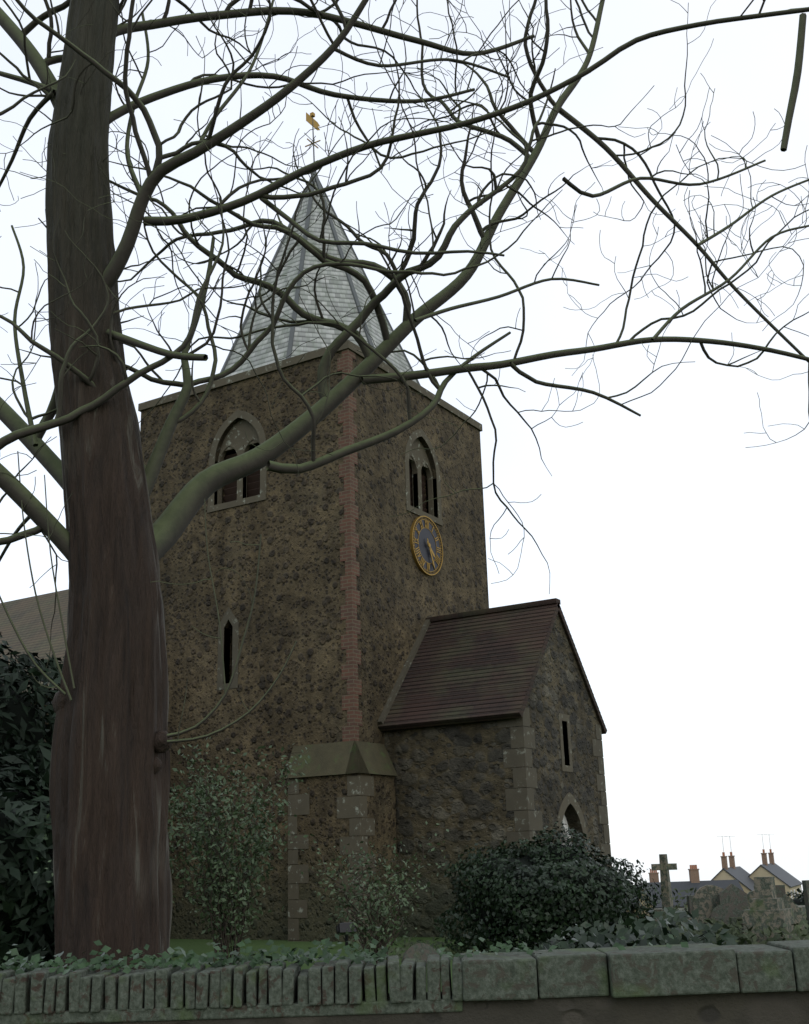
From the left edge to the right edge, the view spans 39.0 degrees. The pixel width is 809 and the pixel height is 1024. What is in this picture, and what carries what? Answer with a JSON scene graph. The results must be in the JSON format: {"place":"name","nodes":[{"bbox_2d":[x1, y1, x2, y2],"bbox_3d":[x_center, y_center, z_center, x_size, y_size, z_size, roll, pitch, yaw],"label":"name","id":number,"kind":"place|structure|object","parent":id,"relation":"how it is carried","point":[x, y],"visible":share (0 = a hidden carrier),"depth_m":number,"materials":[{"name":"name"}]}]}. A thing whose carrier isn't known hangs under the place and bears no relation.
{"place":"outdoors","nodes":[
{"label":"outdoors","id":0,"kind":"place"},
{"bbox_2d":[0,589,68,692],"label":"church roof","id":1,"kind":"structure","parent":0,"point":[24,615],"depth_m":29.66,"materials":[{"name":"grey tile"}]},
{"bbox_2d":[0,0,808,889],"label":"sky","id":2,"kind":"structure","parent":0,"point":[675,550],"materials":[{"name":"white"}]},
{"bbox_2d":[50,924,808,991],"bbox_3d":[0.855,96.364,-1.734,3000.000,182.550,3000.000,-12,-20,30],"label":"ground","id":3,"kind":"structure","parent":0,"point":[199,946],"depth_m":19.99,"materials":[{"name":"green plant"}]},
{"bbox_2d":[0,748,54,972],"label":"hedge","id":4,"kind":"object","parent":3,"relation":"on","point":[31,892],"depth_m":15.53,"materials":[{"name":"green plant"}]},
{"bbox_2d":[0,632,63,949],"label":"yew","id":5,"kind":"object","parent":3,"relation":"on","point":[15,680],"depth_m":18.66,"materials":[{"name":"green plant"}]},
{"bbox_2d":[34,780,198,898],"bbox_3d":[-3.223,4.485,13.939,2.063,2.325,1.969,-12,-20,30],"label":"shrub","id":6,"kind":"object","parent":3,"relation":"on","point":[169,820],"depth_m":13.70,"materials":[{"name":"green plant"}]},
{"bbox_2d":[168,731,309,964],"bbox_3d":[-2.383,4.178,13.963,2.090,2.876,2.164,-12,-20,30],"label":"shrub","id":7,"kind":"object","parent":3,"relation":"on","point":[240,847],"depth_m":13.84,"materials":[{"name":"green plant"}]},
{"bbox_2d":[140,351,488,939],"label":"tower walls","id":8,"kind":"structure","parent":3,"relation":"on","point":[294,521],"depth_m":24.24,"materials":[{"name":"brown stone"}]},
{"bbox_2d":[217,607,238,689],"bbox_3d":[-3.687,2.902,24.293,0.560,1.750,0.212,-12,-20,30],"label":"slit window","id":9,"kind":"structure","parent":8,"relation":"attached to","point":[230,617],"depth_m":24.20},
{"bbox_2d":[207,410,266,512],"bbox_3d":[-3.637,-1.172,25.474,1.640,2.267,0.330,-12,-20,30],"label":"window surround","id":10,"kind":"object","parent":8,"relation":"attached to","point":[237,440],"visible":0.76,"depth_m":25.50,"materials":[{"name":"grey stone"}]},
{"bbox_2d":[223,449,259,502],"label":"window louvers","id":11,"kind":"object","parent":10,"relation":"in","point":[253,486],"visible":0.24,"depth_m":25.48,"materials":[{"name":"brown wood"}]},
{"bbox_2d":[232,444,259,453],"bbox_3d":[-3.430,-1.062,25.792,1.300,1.950,0.060,-12,-20,30],"label":"window opening","id":12,"kind":"object","parent":8,"relation":"attached to","point":[251,447],"depth_m":25.89,"materials":[{"name":"black"}]},
{"bbox_2d":[138,340,482,431],"bbox_3d":[-2.192,-2.336,28.379,6.100,0.182,6.100,-12,-20,30],"label":"parapet coping","id":13,"kind":"object","parent":8,"relation":"attached to","point":[294,360],"visible":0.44,"depth_m":26.03,"materials":[{"name":"grey stone"}]},
{"bbox_2d":[221,182,417,383],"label":"spire","id":14,"kind":"structure","parent":8,"relation":"on","point":[340,295],"depth_m":27.57,"materials":[{"name":"grey tile"}]},
{"bbox_2d":[220,174,420,385],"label":"spire ridge strips","id":15,"kind":"object","parent":8,"relation":"on","point":[301,266],"visible":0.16,"depth_m":28.29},
{"bbox_2d":[305,112,320,147],"bbox_3d":[-2.468,-10.353,30.868,0.498,0.960,0.417,4,-18,-18],"label":"weather vane","id":16,"kind":"object","parent":15,"relation":"on","point":[310,120],"visible":0.98,"depth_m":30.87,"materials":[{"name":"gold metal"}]},
{"bbox_2d":[312,117,316,173],"bbox_3d":[-2.421,-9.764,30.645,0.200,2.000,0.190,-12,-20,30],"label":"weather vane pole","id":17,"kind":"object","parent":15,"relation":"on","point":[315,172],"visible":0.41,"depth_m":30.61,"materials":[{"name":"metal"}]},
{"bbox_2d":[337,349,361,741],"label":"brick quoins","id":18,"kind":"object","parent":8,"relation":"attached to","point":[350,701],"visible":0.87,"depth_m":23.08,"materials":[{"name":"brown brick"}]},
{"bbox_2d":[377,616,430,724],"bbox_3d":[0.034,3.285,24.044,0.120,2.551,2.216,-12,-20,30],"label":"roof flashing","id":19,"kind":"object","parent":8,"relation":"attached to","point":[401,677],"visible":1,"depth_m":23.87,"materials":[{"name":"grey metal"}]},
{"bbox_2d":[405,429,442,525],"bbox_3d":[0.307,-0.867,26.360,0.330,2.167,1.590,-12,-20,30],"label":"window surround","id":20,"kind":"object","parent":8,"relation":"attached to","point":[418,459],"visible":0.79,"depth_m":26.47,"materials":[{"name":"stone"}]},
{"bbox_2d":[409,462,426,511],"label":"window louvers","id":21,"kind":"object","parent":20,"relation":"in","point":[423,489],"visible":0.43,"depth_m":26.66,"materials":[{"name":"brown wood"}]},
{"bbox_2d":[410,516,442,575],"bbox_3d":[0.503,0.760,25.770,0.070,1.364,1.364,-12,-20,30],"label":"clock rim","id":22,"kind":"object","parent":8,"relation":"attached to","point":[413,550],"visible":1,"depth_m":25.38,"materials":[{"name":"gold metal"}]},
{"bbox_2d":[413,517,441,573],"bbox_3d":[0.495,0.762,25.775,0.050,1.340,1.340,-12,-20,30],"label":"clock face","id":23,"kind":"object","parent":8,"relation":"attached to","point":[425,533],"visible":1,"depth_m":25.75},
{"bbox_2d":[413,517,441,573],"bbox_3d":[0.536,0.754,25.751,0.047,1.286,1.286,-12,-20,30],"label":"clock gilding","id":24,"kind":"object","parent":23,"relation":"attached to","point":[431,554],"visible":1,"depth_m":25.74,"materials":[{"name":"gold metal"}]},
{"bbox_2d":[414,519,440,571],"bbox_3d":[0.519,0.757,25.761,0.008,1.199,1.199,-12,-20,30],"label":"clock face ring","id":25,"kind":"object","parent":23,"relation":"attached to","point":[439,542],"visible":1,"depth_m":25.84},
{"bbox_2d":[418,528,436,563],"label":"clock face center","id":26,"kind":"structure","parent":23,"relation":"attached to","point":[419,549],"depth_m":25.66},
{"bbox_2d":[289,773,398,941],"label":"buttress","id":27,"kind":"structure","parent":3,"relation":"on","point":[324,825],"depth_m":21.58,"materials":[{"name":"stone"}]},
{"bbox_2d":[288,775,376,941],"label":"buttress quoins","id":28,"kind":"object","parent":27,"relation":"attached to","point":[353,806],"visible":0.72,"depth_m":21.46,"materials":[{"name":"grey stone"}]},
{"bbox_2d":[284,741,397,778],"bbox_3d":[-1.252,4.892,22.473,1.780,0.640,1.350,-12,-20,30],"label":"buttress cap","id":29,"kind":"object","parent":27,"relation":"on","point":[340,758],"visible":0.92,"depth_m":22.08,"materials":[{"name":"grey stone"}]},
{"bbox_2d":[336,922,356,945],"bbox_3d":[-0.986,7.223,19.445,0.250,0.442,0.346,-40,-42,64],"label":"floodlight","id":30,"kind":"object","parent":3,"relation":"on","point":[341,928],"depth_m":19.40,"materials":[{"name":"black metal"}]},
{"bbox_2d":[286,821,457,966],"bbox_3d":[-0.264,4.642,13.753,2.003,1.745,1.813,-12,-20,30],"label":"shrub","id":31,"kind":"object","parent":3,"relation":"on","point":[375,907],"depth_m":13.62,"materials":[{"name":"green plant"}]},
{"bbox_2d":[0,0,808,971],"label":"tree","id":32,"kind":"object","parent":3,"relation":"on","point":[182,510],"depth_m":9.81,"materials":[{"name":"brown plant"}]},
{"bbox_2d":[81,990,808,1023],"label":"boundary wall","id":33,"kind":"structure","parent":3,"relation":"on","point":[791,1007],"depth_m":6.63,"materials":[{"name":"grey stone"}]},
{"bbox_2d":[0,954,462,1023],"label":"coping bricks","id":34,"kind":"object","parent":33,"relation":"on","point":[339,987],"visible":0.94,"depth_m":6.66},
{"bbox_2d":[0,926,688,974],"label":"wall ivy","id":35,"kind":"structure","parent":34,"relation":"on","point":[191,957],"depth_m":6.98,"materials":[{"name":"green plant"}]},
{"bbox_2d":[459,940,808,1000],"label":"coping stones","id":36,"kind":"object","parent":33,"relation":"on","point":[678,969],"visible":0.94,"depth_m":6.63,"materials":[{"name":"grey stone"}]},
{"bbox_2d":[399,915,525,937],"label":"porch plinth","id":37,"kind":"structure","parent":3,"relation":"on","point":[424,926],"depth_m":21.44,"materials":[{"name":"grey stone"}]},
{"bbox_2d":[384,614,609,915],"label":"porch walls","id":38,"kind":"structure","parent":3,"relation":"on","point":[456,780],"depth_m":22.04,"materials":[{"name":"stone"}]},
{"bbox_2d":[378,603,606,733],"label":"porch roof","id":39,"kind":"structure","parent":38,"relation":"on","point":[479,668],"depth_m":23.07,"materials":[{"name":"brown tile"}]},
{"bbox_2d":[497,707,611,867],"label":"quoins","id":40,"kind":"object","parent":38,"relation":"attached to","point":[528,822],"visible":0.38,"depth_m":21.33,"materials":[{"name":"grey stone"}]},
{"bbox_2d":[558,713,572,771],"bbox_3d":[3.151,4.645,22.967,0.212,1.140,0.520,-12,-20,30],"label":"window frame","id":41,"kind":"object","parent":38,"relation":"attached to","point":[566,719],"visible":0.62,"depth_m":22.97,"materials":[{"name":"grey stone"}]},
{"bbox_2d":[556,792,589,855],"bbox_3d":[3.205,7.048,22.247,0.265,3.082,1.550,-12,-20,30],"label":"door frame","id":42,"kind":"structure","parent":38,"relation":"attached to","point":[569,798],"depth_m":22.78,"materials":[{"name":"grey stone"}]},
{"bbox_2d":[433,821,662,952],"bbox_3d":[2.302,5.941,17.969,3.487,2.072,3.176,-12,-20,30],"label":"bush","id":43,"kind":"object","parent":3,"relation":"on","point":[608,909],"depth_m":17.12,"materials":[{"name":"green plant"}]},
{"bbox_2d":[349,887,808,961],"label":"rough grass","id":44,"kind":"structure","parent":3,"relation":"on","point":[735,930],"depth_m":16.58,"materials":[{"name":"green plant"}]},
{"bbox_2d":[402,880,808,963],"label":"headstones","id":45,"kind":"object","parent":3,"relation":"on","point":[420,951],"depth_m":17.85,"materials":[{"name":"grey stone"}]},
{"bbox_2d":[499,901,737,951],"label":"scrub","id":46,"kind":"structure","parent":3,"relation":"on","point":[594,938],"depth_m":7.88,"materials":[{"name":"green plant"}]},
{"bbox_2d":[638,889,683,917],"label":"cottage walls","id":47,"kind":"structure","parent":3,"relation":"on","point":[649,906],"depth_m":141.32,"materials":[{"name":"beige paint"}]},
{"bbox_2d":[649,854,678,921],"bbox_3d":[6.396,9.394,27.838,1.100,2.020,1.100,-12,-20,30],"label":"memorial cross","id":48,"kind":"object","parent":3,"relation":"on","point":[664,867],"visible":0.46,"depth_m":27.90,"materials":[{"name":"stone"}]},
{"bbox_2d":[713,870,749,892],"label":"cottage walls","id":49,"kind":"structure","parent":3,"relation":"on","point":[723,875],"depth_m":144.44,"materials":[{"name":"beige paint"}]},
{"bbox_2d":[711,866,753,890],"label":"roof","id":50,"kind":"structure","parent":49,"relation":"on","point":[739,874],"depth_m":147.39,"materials":[{"name":"grey tile"}]},
{"bbox_2d":[720,855,735,869],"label":"cottage chimneys","id":51,"kind":"object","parent":50,"relation":"on","point":[725,863],"visible":0.93,"depth_m":146.31,"materials":[{"name":"brown brick"}]},
{"bbox_2d":[680,877,804,943],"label":"headstones","id":52,"kind":"object","parent":3,"relation":"on","point":[768,908],"depth_m":16.97,"materials":[{"name":"grey stone"}]},
{"bbox_2d":[749,866,801,897],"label":"cottage walls","id":53,"kind":"structure","parent":3,"relation":"on","point":[760,871],"depth_m":151.71,"materials":[{"name":"beige paint"}]},
{"bbox_2d":[748,863,801,887],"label":"roof","id":54,"kind":"structure","parent":53,"relation":"on","point":[783,875],"depth_m":155.50,"materials":[{"name":"grey tile"}]},
{"bbox_2d":[761,852,774,865],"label":"cottage chimneys","id":55,"kind":"object","parent":54,"relation":"on","point":[764,858],"visible":0.89,"depth_m":156.10,"materials":[{"name":"brown brick"}]},
{"bbox_2d":[786,888,804,904],"bbox_3d":[11.711,11.486,31.955,3.284,2.362,3.476,-12,-20,30],"label":"bush","id":56,"kind":"object","parent":3,"relation":"on","point":[799,896],"depth_m":31.95,"materials":[{"name":"green plant"}]},
{"bbox_2d":[426,598,560,621],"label":"roof ridge","id":57,"kind":"structure","parent":0,"point":[497,609],"depth_m":24.34,"materials":[{"name":"brown tile"}]},
{"bbox_2d":[561,815,571,848],"bbox_3d":[3.002,7.192,22.336,0.180,2.871,1.148,-12,-20,30],"label":"porch door","id":58,"kind":"structure","parent":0,"point":[565,822],"depth_m":22.87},
{"bbox_2d":[640,880,743,907],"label":"roof","id":59,"kind":"structure","parent":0,"point":[679,886],"depth_m":141.50,"materials":[{"name":"grey tile"}]},
{"bbox_2d":[648,872,658,881],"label":"cottage chimneys","id":60,"kind":"object","parent":59,"relation":"on","point":[655,876],"visible":0.39,"depth_m":148.42,"materials":[{"name":"brown brick"}]},
{"bbox_2d":[688,869,699,882],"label":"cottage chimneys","id":61,"kind":"object","parent":59,"relation":"on","point":[694,876],"visible":1,"depth_m":142.46,"materials":[{"name":"brown brick"}]}
]}

